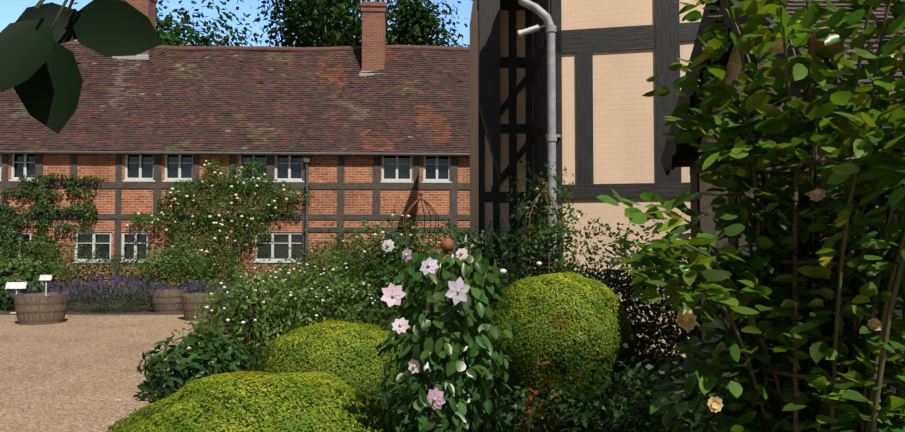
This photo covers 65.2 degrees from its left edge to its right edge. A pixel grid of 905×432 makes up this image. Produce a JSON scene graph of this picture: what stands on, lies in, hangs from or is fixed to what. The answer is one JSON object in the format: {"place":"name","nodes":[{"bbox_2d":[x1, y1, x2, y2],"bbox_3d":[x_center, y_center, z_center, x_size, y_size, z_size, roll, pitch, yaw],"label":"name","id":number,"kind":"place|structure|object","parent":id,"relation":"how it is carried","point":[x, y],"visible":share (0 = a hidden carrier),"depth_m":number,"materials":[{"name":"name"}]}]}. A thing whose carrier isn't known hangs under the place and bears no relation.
{"place":"outdoors","nodes":[
{"label":"outdoors","id":0,"kind":"place"},
{"bbox_2d":[0,173,104,283],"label":"climbing plant","id":1,"kind":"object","parent":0,"point":[27,192],"depth_m":20.31,"materials":[{"name":"plant"}]},
{"bbox_2d":[35,0,74,30],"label":"twig","id":2,"kind":"object","parent":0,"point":[39,4],"visible":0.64,"depth_m":0.92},
{"bbox_2d":[0,0,162,133],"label":"corner leaves","id":3,"kind":"object","parent":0,"point":[40,73],"visible":1,"depth_m":0.90,"materials":[{"name":"green plant"}]},
{"bbox_2d":[0,315,219,431],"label":"ground","id":4,"kind":"structure","parent":0,"point":[74,373],"depth_m":8.70,"materials":[{"name":"gravel"}]},
{"bbox_2d":[13,292,68,324],"bbox_3d":[-7.931,1.778,13.661,0.940,0.569,0.931,0,-2,-1],"label":"barrel","id":5,"kind":"object","parent":4,"relation":"on","point":[19,298],"visible":0.94,"depth_m":13.33,"materials":[{"name":"wood"}]},
{"bbox_2d":[14,301,67,321],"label":"barrel hoops","id":6,"kind":"object","parent":5,"relation":"attached to","point":[41,311],"visible":0.44,"depth_m":13.30,"materials":[{"name":"metal"}]},
{"label":"barrel soil","id":7,"kind":"structure","parent":5,"relation":"in","visible":0},
{"bbox_2d":[39,275,51,295],"bbox_3d":[-7.881,1.379,13.709,0.220,0.470,0.060,0,-2,-7],"label":"sign","id":8,"kind":"object","parent":7,"relation":"on","point":[45,277],"visible":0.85,"depth_m":13.71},
{"bbox_2d":[181,293,221,320],"bbox_3d":[-5.072,1.828,14.306,0.800,0.516,0.792,0,-2,-1],"label":"barrel","id":9,"kind":"object","parent":4,"relation":"on","point":[194,298],"visible":0.62,"depth_m":13.98,"materials":[{"name":"wood"}]},
{"bbox_2d":[181,300,221,317],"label":"barrel hoops","id":10,"kind":"object","parent":9,"relation":"attached to","point":[196,309],"visible":0.35,"depth_m":13.98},
{"bbox_2d":[156,0,271,45],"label":"tree","id":11,"kind":"object","parent":4,"relation":"on","point":[170,38],"depth_m":33.35,"materials":[{"name":"plant"}]},
{"bbox_2d":[0,154,469,284],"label":"cottage walls","id":12,"kind":"structure","parent":4,"relation":"on","point":[323,169],"depth_m":20.69,"materials":[{"name":"brick"}]},
{"bbox_2d":[6,154,238,261],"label":"cottage reveals","id":13,"kind":"object","parent":12,"relation":"attached to","point":[124,179],"visible":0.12,"depth_m":20.53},
{"bbox_2d":[0,154,457,284],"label":"timber studs","id":14,"kind":"object","parent":12,"relation":"attached to","point":[157,172],"visible":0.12,"depth_m":20.72,"materials":[{"name":"wood"}]},
{"bbox_2d":[0,45,469,152],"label":"tiled roof","id":15,"kind":"structure","parent":12,"relation":"on","point":[205,76],"depth_m":21.97,"materials":[{"name":"tile"}]},
{"bbox_2d":[112,54,149,62],"bbox_3d":[-10.570,-5.092,23.595,1.163,0.450,0.831,0,-2,-1],"label":"chimney flashing","id":16,"kind":"object","parent":15,"relation":"on","point":[142,57],"visible":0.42,"depth_m":23.21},
{"bbox_2d":[125,0,156,54],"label":"chimney","id":17,"kind":"object","parent":15,"relation":"on","point":[147,8],"visible":0.23,"depth_m":23.41,"materials":[{"name":"brick"}]},
{"bbox_2d":[0,50,469,156],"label":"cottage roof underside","id":18,"kind":"structure","parent":15,"relation":"attached to","point":[241,112],"depth_m":21.69,"materials":[{"name":"tile"}]},
{"bbox_2d":[359,71,385,77],"bbox_3d":[-2.603,-4.513,23.476,0.883,0.450,0.863,0,-2,-1],"label":"chimney flashing","id":19,"kind":"object","parent":15,"relation":"on","point":[363,74],"visible":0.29,"depth_m":23.06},
{"bbox_2d":[0,181,469,295],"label":"timber beams","id":20,"kind":"structure","parent":12,"relation":"attached to","point":[162,185],"depth_m":20.77,"materials":[{"name":"wood"}]},
{"bbox_2d":[0,154,469,262],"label":"window frames","id":21,"kind":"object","parent":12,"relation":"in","point":[280,251],"visible":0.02,"depth_m":20.80,"materials":[{"name":"wood"}]},
{"bbox_2d":[0,150,469,268],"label":"cottage pipes","id":22,"kind":"object","parent":12,"relation":"attached to","point":[306,161],"visible":0.73,"depth_m":20.55,"materials":[{"name":"metal"}]},
{"bbox_2d":[360,1,387,70],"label":"chimney","id":23,"kind":"object","parent":12,"relation":"attached to","point":[374,16],"visible":0.83,"depth_m":23.22,"materials":[{"name":"brick"}]},
{"bbox_2d":[212,0,415,46],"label":"tree","id":24,"kind":"object","parent":4,"relation":"on","point":[292,11],"depth_m":33.92,"materials":[{"name":"plant"}]},
{"bbox_2d":[0,296,714,431],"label":"beds","id":25,"kind":"object","parent":4,"relation":"on","point":[151,312],"depth_m":15.21,"materials":[{"name":"soil"}]},
{"bbox_2d":[5,282,26,312],"bbox_3d":[-9.572,1.793,15.531,0.425,0.678,0.147,0,-2,-1],"label":"sign","id":26,"kind":"object","parent":25,"relation":"on","point":[16,285],"visible":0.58,"depth_m":15.52,"materials":[{"name":"plastic"}]},
{"bbox_2d":[4,286,72,310],"bbox_3d":[-9.468,1.865,16.233,1.486,0.640,1.131,0,-2,-1],"label":"lav","id":27,"kind":"object","parent":25,"relation":"on","point":[33,293],"visible":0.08,"depth_m":16.10,"materials":[{"name":"green plant"}]},
{"bbox_2d":[0,255,77,310],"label":"nasturtium","id":28,"kind":"object","parent":25,"relation":"on","point":[7,275],"visible":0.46,"depth_m":16.45,"materials":[{"name":"green plant"}]},
{"bbox_2d":[1,278,77,299],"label":"lavender","id":29,"kind":"object","parent":25,"relation":"on","point":[28,287],"visible":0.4,"depth_m":16.09,"materials":[{"name":"plant"}]},
{"bbox_2d":[0,236,98,289],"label":"border shrub","id":30,"kind":"object","parent":25,"relation":"on","point":[35,255],"visible":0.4,"depth_m":18.99,"materials":[{"name":"green plant"}]},
{"bbox_2d":[47,251,167,302],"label":"lavender","id":31,"kind":"object","parent":25,"relation":"on","point":[103,269],"visible":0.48,"depth_m":18.18,"materials":[{"name":"green plant"}]},
{"bbox_2d":[44,273,172,299],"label":"lavender","id":32,"kind":"object","parent":25,"relation":"on","point":[125,279],"visible":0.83,"depth_m":15.71,"materials":[{"name":"plant"}]},
{"bbox_2d":[66,282,159,313],"bbox_3d":[-7.612,1.821,15.932,2.491,0.704,1.406,0,-2,-1],"label":"lav","id":33,"kind":"object","parent":25,"relation":"on","point":[117,303],"visible":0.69,"depth_m":15.72,"materials":[{"name":"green plant"}]},
{"bbox_2d":[151,289,186,312],"bbox_3d":[-6.378,1.896,15.884,0.760,0.499,0.753,0,-2,-1],"label":"barrel","id":34,"kind":"object","parent":25,"relation":"on","point":[176,292],"visible":0.85,"depth_m":15.59,"materials":[{"name":"wood"}]},
{"bbox_2d":[151,296,181,309],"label":"barrel hoops","id":35,"kind":"object","parent":34,"relation":"attached to","point":[166,303],"visible":0.44,"depth_m":15.58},
{"bbox_2d":[132,242,214,304],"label":"border shrub","id":36,"kind":"object","parent":25,"relation":"on","point":[182,261],"visible":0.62,"depth_m":17.27,"materials":[{"name":"green plant"}]},
{"bbox_2d":[64,237,292,297],"bbox_3d":[-7.586,1.443,19.429,6.493,1.732,1.468,0,-2,-1],"label":"border shrub","id":37,"kind":"object","parent":25,"relation":"on","point":[214,267],"visible":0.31,"depth_m":19.32,"materials":[{"name":"green plant"}]},
{"bbox_2d":[136,328,268,402],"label":"shrub","id":38,"kind":"object","parent":25,"relation":"on","point":[186,364],"visible":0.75,"depth_m":6.94,"materials":[{"name":"green plant"}]},
{"bbox_2d":[181,285,232,308],"bbox_3d":[-5.787,1.906,16.492,1.528,0.574,1.160,0,-2,-1],"label":"lav","id":39,"kind":"object","parent":25,"relation":"on","point":[212,289],"visible":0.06,"depth_m":16.49,"materials":[{"name":"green plant"}]},
{"bbox_2d":[170,279,245,298],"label":"lavender","id":40,"kind":"object","parent":25,"relation":"on","point":[194,286],"visible":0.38,"depth_m":16.42,"materials":[{"name":"plant"}]},
{"bbox_2d":[185,256,256,301],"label":"border shrub","id":41,"kind":"object","parent":25,"relation":"on","point":[210,273],"visible":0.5,"depth_m":17.72,"materials":[{"name":"green plant"}]},
{"bbox_2d":[171,266,328,366],"bbox_3d":[-2.569,1.290,9.265,2.007,1.266,1.832,0,-2,-1],"label":"flowering shrub","id":42,"kind":"object","parent":25,"relation":"on","point":[277,322],"visible":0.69,"depth_m":8.97,"materials":[{"name":"green plant"}]},
{"bbox_2d":[194,267,323,323],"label":"shrub flowers","id":43,"kind":"object","parent":42,"relation":"on","point":[244,322],"visible":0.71,"depth_m":8.98,"materials":[{"name":"plant"}]},
{"bbox_2d":[106,370,398,431],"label":"clipped bush","id":44,"kind":"object","parent":25,"relation":"on","point":[144,413],"depth_m":4.99,"materials":[{"name":"plant"}]},
{"bbox_2d":[248,281,268,356],"bbox_3d":[-2.422,1.342,8.864,0.269,1.078,0.269,0,-2,-1],"label":"obelisk","id":45,"kind":"object","parent":25,"relation":"on","point":[262,314],"visible":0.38,"depth_m":8.81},
{"bbox_2d":[224,273,323,292],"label":"shrub flowers","id":46,"kind":"object","parent":25,"relation":"on","point":[280,274],"visible":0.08,"depth_m":16.67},
{"bbox_2d":[229,257,326,333],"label":"rose bush","id":47,"kind":"object","parent":25,"relation":"on","point":[278,271],"depth_m":12.04,"materials":[{"name":"green plant"}]},
{"bbox_2d":[256,244,381,345],"bbox_3d":[-2.030,1.202,10.789,1.958,1.550,1.581,0,-2,-1],"label":"shrub","id":48,"kind":"object","parent":25,"relation":"on","point":[319,307],"visible":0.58,"depth_m":10.59,"materials":[{"name":"green plant"}]},
{"bbox_2d":[285,263,374,303],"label":"shrub flowers","id":49,"kind":"object","parent":48,"relation":"on","point":[363,283],"visible":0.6,"depth_m":10.67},
{"bbox_2d":[272,251,378,296],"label":"border shrub","id":50,"kind":"object","parent":25,"relation":"on","point":[321,267],"visible":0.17,"depth_m":18.32,"materials":[{"name":"green plant"}]},
{"bbox_2d":[271,241,389,323],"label":"shrub","id":51,"kind":"object","parent":25,"relation":"on","point":[308,262],"visible":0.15,"depth_m":13.34,"materials":[{"name":"green plant"}]},
{"bbox_2d":[252,318,410,394],"bbox_3d":[-1.323,1.495,7.878,1.895,0.712,1.913,0,-2,-1],"label":"box","id":52,"kind":"object","parent":25,"relation":"on","point":[316,328],"depth_m":7.33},
{"bbox_2d":[298,227,452,284],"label":"shrub","id":53,"kind":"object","parent":25,"relation":"on","point":[323,242],"depth_m":20.52,"materials":[{"name":"green plant"}]},
{"bbox_2d":[313,205,458,331],"bbox_3d":[-1.039,0.915,12.208,2.603,2.239,2.320,0,-2,-1],"label":"shrub","id":54,"kind":"object","parent":25,"relation":"on","point":[375,271],"visible":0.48,"depth_m":11.82,"materials":[{"name":"green plant"}]},
{"bbox_2d":[331,214,440,270],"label":"rose flowers","id":55,"kind":"object","parent":54,"relation":"on","point":[375,234],"visible":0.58,"depth_m":11.86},
{"bbox_2d":[352,256,424,299],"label":"border shrub","id":56,"kind":"object","parent":25,"relation":"on","point":[383,270],"depth_m":18.63,"materials":[{"name":"green plant"}]},
{"bbox_2d":[403,196,438,264],"bbox_3d":[-0.624,0.834,13.917,0.716,2.475,0.715,0,-2,-1],"label":"obelisk","id":57,"kind":"object","parent":25,"relation":"on","point":[421,199],"visible":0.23,"depth_m":13.94,"materials":[{"name":"metal"}]},
{"bbox_2d":[360,279,487,362],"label":"shrub","id":58,"kind":"object","parent":25,"relation":"on","point":[444,329],"visible":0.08,"depth_m":9.28,"materials":[{"name":"green plant"}]},
{"bbox_2d":[354,344,511,401],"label":"shrub","id":59,"kind":"object","parent":25,"relation":"on","point":[379,391],"visible":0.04,"depth_m":6.96,"materials":[{"name":"green plant"}]},
{"bbox_2d":[355,383,511,431],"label":"shrub","id":60,"kind":"object","parent":25,"relation":"on","point":[378,400],"visible":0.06,"depth_m":5.53,"materials":[{"name":"green plant"}]},
{"bbox_2d":[376,251,512,431],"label":"clematis leaves","id":61,"kind":"object","parent":25,"relation":"on","point":[475,269],"visible":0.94,"depth_m":4.69,"materials":[{"name":"plant"}]},
{"bbox_2d":[382,239,394,251],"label":"clematis flower","id":62,"kind":"object","parent":61,"relation":"attached to","point":[390,242],"visible":0.98,"depth_m":4.56,"materials":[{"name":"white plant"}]},
{"bbox_2d":[381,283,405,306],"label":"clematis flower","id":63,"kind":"object","parent":61,"relation":"attached to","point":[389,291],"visible":0.98,"depth_m":4.53,"materials":[{"name":"pink plant"}]},
{"bbox_2d":[392,317,409,333],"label":"clematis flower","id":64,"kind":"object","parent":61,"relation":"attached to","point":[402,328],"visible":0.94,"depth_m":4.48,"materials":[{"name":"pink plant"}]},
{"bbox_2d":[402,248,411,262],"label":"clematis flower","id":65,"kind":"object","parent":61,"relation":"attached to","point":[408,252],"visible":0.96,"depth_m":4.50,"materials":[{"name":"pink plant"}]},
{"bbox_2d":[408,359,419,373],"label":"clematis flower","id":66,"kind":"object","parent":61,"relation":"attached to","point":[412,362],"visible":0.98,"depth_m":4.47,"materials":[{"name":"pink plant"}]},
{"bbox_2d":[420,257,438,274],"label":"clematis flower","id":67,"kind":"object","parent":61,"relation":"attached to","point":[432,268],"visible":0.96,"depth_m":4.50,"materials":[{"name":"pink plant"}]},
{"bbox_2d":[427,388,445,409],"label":"clematis flower","id":68,"kind":"object","parent":61,"relation":"attached to","point":[437,394],"visible":0.96,"depth_m":4.49,"materials":[{"name":"pink plant"}]},
{"bbox_2d":[445,276,469,304],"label":"clematis flower","id":69,"kind":"object","parent":61,"relation":"attached to","point":[460,285],"visible":0.98,"depth_m":4.49,"materials":[{"name":"white plant"}]},
{"bbox_2d":[456,248,467,259],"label":"clematis flower","id":70,"kind":"object","parent":61,"relation":"attached to","point":[463,256],"visible":0.94,"depth_m":4.53,"materials":[{"name":"pink plant"}]},
{"bbox_2d":[418,252,471,431],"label":"obelisk","id":71,"kind":"object","parent":25,"relation":"on","point":[433,319],"visible":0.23,"depth_m":4.85,"materials":[{"name":"metal"}]},
{"bbox_2d":[413,216,522,336],"bbox_3d":[0.245,1.004,11.503,1.822,1.991,1.962,1,-3,-34],"label":"shrub","id":72,"kind":"object","parent":25,"relation":"on","point":[469,245],"visible":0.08,"depth_m":11.40,"materials":[{"name":"green plant"}]},
{"bbox_2d":[456,226,524,278],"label":"shrub","id":73,"kind":"object","parent":25,"relation":"on","point":[514,250],"visible":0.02,"depth_m":13.06,"materials":[{"name":"green plant"}]},
{"bbox_2d":[427,376,555,431],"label":"shrub","id":74,"kind":"object","parent":25,"relation":"on","point":[511,415],"visible":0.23,"depth_m":5.82,"materials":[{"name":"green plant"}]},
{"bbox_2d":[473,265,521,333],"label":"shrub","id":75,"kind":"object","parent":25,"relation":"on","point":[500,287],"depth_m":10.16,"materials":[{"name":"plant"}]},
{"bbox_2d":[472,354,558,431],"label":"red shoots","id":76,"kind":"object","parent":25,"relation":"on","point":[535,392],"visible":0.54,"depth_m":4.97,"materials":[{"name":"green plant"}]},
{"bbox_2d":[524,187,564,283],"bbox_3d":[1.185,0.754,9.096,0.542,2.270,0.553,0,-2,-1],"label":"plant obelisk","id":77,"kind":"object","parent":25,"relation":"on","point":[538,196],"visible":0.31,"depth_m":9.01,"materials":[{"name":"metal"}]},
{"bbox_2d":[488,156,607,305],"bbox_3d":[1.156,0.572,9.142,1.497,2.684,1.435,-2,-3,39],"label":"rose","id":78,"kind":"object","parent":25,"relation":"on","point":[540,248],"visible":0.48,"depth_m":8.98,"materials":[{"name":"green plant"}]},
{"bbox_2d":[500,188,583,274],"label":"rose flowers","id":79,"kind":"object","parent":78,"relation":"on","point":[503,271],"visible":0.38,"depth_m":8.84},
{"bbox_2d":[493,386,609,431],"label":"stakes","id":80,"kind":"object","parent":25,"relation":"on","point":[573,412],"visible":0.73,"depth_m":4.98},
{"bbox_2d":[489,383,624,431],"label":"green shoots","id":81,"kind":"object","parent":80,"relation":"attached to","point":[567,385],"visible":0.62,"depth_m":4.99,"materials":[{"name":"green plant"}]},
{"bbox_2d":[487,271,639,409],"bbox_3d":[1.016,1.151,6.714,1.471,1.298,1.456,0,-2,-1],"label":"box ball","id":82,"kind":"object","parent":25,"relation":"on","point":[592,285],"depth_m":6.22,"materials":[{"name":"plant"}]},
{"bbox_2d":[506,373,645,431],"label":"shrub","id":83,"kind":"object","parent":25,"relation":"on","point":[583,408],"visible":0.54,"depth_m":5.52,"materials":[{"name":"green plant"}]},
{"bbox_2d":[470,0,705,356],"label":"house walls","id":84,"kind":"structure","parent":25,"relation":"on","point":[624,131],"depth_m":9.88,"materials":[{"name":"paint"}]},
{"bbox_2d":[518,25,545,36],"bbox_3d":[1.192,-2.729,10.326,0.470,0.216,0.129,0,-2,10],"label":"security cam","id":85,"kind":"object","parent":84,"relation":"attached to","point":[529,30],"visible":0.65,"depth_m":10.30,"materials":[{"name":"white"}]},
{"bbox_2d":[518,0,560,268],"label":"drainpipe","id":86,"kind":"object","parent":84,"relation":"attached to","point":[552,136],"visible":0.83,"depth_m":9.89,"materials":[{"name":"metal"}]},
{"bbox_2d":[478,0,681,275],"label":"timber posts","id":87,"kind":"object","parent":84,"relation":"attached to","point":[667,35],"visible":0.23,"depth_m":10.00,"materials":[{"name":"wood"}]},
{"bbox_2d":[481,22,699,264],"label":"timber beams","id":88,"kind":"structure","parent":84,"relation":"attached to","point":[639,37],"depth_m":9.92,"materials":[{"name":"wood"}]},
{"bbox_2d":[517,371,716,431],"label":"shrub","id":89,"kind":"object","parent":25,"relation":"on","point":[633,423],"visible":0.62,"depth_m":4.75,"materials":[{"name":"green plant"}]},
{"bbox_2d":[547,218,691,371],"bbox_3d":[2.335,0.939,8.971,2.354,1.958,1.576,0,-2,-1],"label":"dark shrub","id":90,"kind":"object","parent":25,"relation":"on","point":[608,279],"visible":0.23,"depth_m":8.75,"materials":[{"name":"green plant"}]},
{"bbox_2d":[520,337,806,431],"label":"shrub","id":91,"kind":"object","parent":25,"relation":"on","point":[658,374],"visible":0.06,"depth_m":5.55,"materials":[{"name":"green plant"}]},
{"bbox_2d":[645,259,702,377],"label":"dark shrub","id":92,"kind":"object","parent":25,"relation":"on","point":[680,334],"visible":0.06,"depth_m":8.05,"materials":[{"name":"green plant"}]},
{"bbox_2d":[625,397,733,431],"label":"shrub","id":93,"kind":"object","parent":25,"relation":"on","point":[706,421],"visible":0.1,"depth_m":4.45,"materials":[{"name":"green plant"}]},
{"bbox_2d":[596,0,904,431],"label":"leaves","id":94,"kind":"object","parent":25,"relation":"on","point":[841,131],"depth_m":2.98,"materials":[{"name":"plant"}]},
{"bbox_2d":[641,0,904,431],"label":"rose canes","id":95,"kind":"object","parent":94,"relation":"attached to","point":[885,316],"visible":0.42,"depth_m":2.98,"materials":[{"name":"plant"}]},
{"bbox_2d":[757,58,904,430],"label":"obelisk","id":96,"kind":"object","parent":25,"relation":"on","point":[794,262],"visible":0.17,"depth_m":2.98,"materials":[{"name":"wood"}]},
{"bbox_2d":[381,0,472,53],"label":"tree","id":97,"kind":"object","parent":4,"relation":"on","point":[424,18],"depth_m":35.20,"materials":[{"name":"plant"}]},
{"bbox_2d":[126,160,298,264],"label":"flowers","id":98,"kind":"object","parent":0,"point":[219,215],"depth_m":20.12,"materials":[{"name":"plant"}]},
{"bbox_2d":[128,158,313,282],"bbox_3d":[-6.721,0.322,20.382,5.334,3.994,0.677,0,-2,-1],"label":"climbing rose","id":99,"kind":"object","parent":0,"point":[196,220],"depth_m":20.42,"materials":[{"name":"plant"}]},
{"bbox_2d":[0,0,472,46],"label":"sky","id":100,"kind":"structure","parent":0,"point":[10,10],"materials":[{"name":"blue"}]},
{"bbox_2d":[61,41,469,52],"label":"roof ridge","id":101,"kind":"structure","parent":0,"point":[262,48],"depth_m":23.88,"materials":[{"name":"tile"}]},
{"bbox_2d":[386,243,462,400],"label":"clematis flower centres","id":102,"kind":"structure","parent":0,"point":[393,295],"depth_m":4.48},
{"bbox_2d":[440,238,453,251],"bbox_3d":[-0.037,0.203,4.942,0.100,0.100,0.100,0,-2,-1],"label":"finial ball","id":103,"kind":"object","parent":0,"point":[446,244],"visible":1,"depth_m":4.91,"materials":[{"name":"ceramic"}]},
{"bbox_2d":[477,0,533,179],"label":"house jetty","id":104,"kind":"object","parent":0,"point":[489,59],"visible":0.88,"depth_m":12.62,"materials":[{"name":"wood"}]},
{"bbox_2d":[528,353,553,431],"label":"stakes","id":105,"kind":"object","parent":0,"point":[533,397],"visible":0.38,"depth_m":4.95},
{"bbox_2d":[698,45,857,362],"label":"outbuilding walls","id":106,"kind":"structure","parent":0,"point":[707,224],"depth_m":6.92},
{"bbox_2d":[689,116,830,385],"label":"outbuilding rails","id":107,"kind":"object","parent":106,"relation":"attached to","point":[695,168],"visible":0.06,"depth_m":7.45,"materials":[{"name":"wood"}]},
{"bbox_2d":[661,0,901,174],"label":"roof","id":108,"kind":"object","parent":106,"relation":"on","point":[674,155],"visible":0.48,"depth_m":6.77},
{"bbox_2d":[690,54,903,416],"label":"outbuilding posts","id":109,"kind":"object","parent":106,"relation":"attached to","point":[695,188],"visible":0.06,"depth_m":7.45,"materials":[{"name":"wood"}]},
{"bbox_2d":[676,38,904,412],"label":"roses","id":110,"kind":"object","parent":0,"point":[679,322],"visible":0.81,"depth_m":3.01,"materials":[{"name":"plant"}]},
{"bbox_2d":[811,26,844,59],"bbox_3d":[1.693,-0.783,3.206,0.150,0.150,0.150,0,-2,-1],"label":"bird feeder","id":111,"kind":"object","parent":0,"point":[818,44],"visible":0.46,"depth_m":3.17,"materials":[{"name":"wood"}]},
{"bbox_2d":[756,0,904,121],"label":"roof","id":112,"kind":"structure","parent":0,"point":[793,6],"depth_m":5.49,"materials":[{"name":"tile"}]},
{"bbox_2d":[867,122,888,401],"bbox_3d":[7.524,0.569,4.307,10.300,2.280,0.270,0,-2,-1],"label":"drainpipe","id":113,"kind":"object","parent":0,"point":[885,124],"depth_m":4.14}
]}

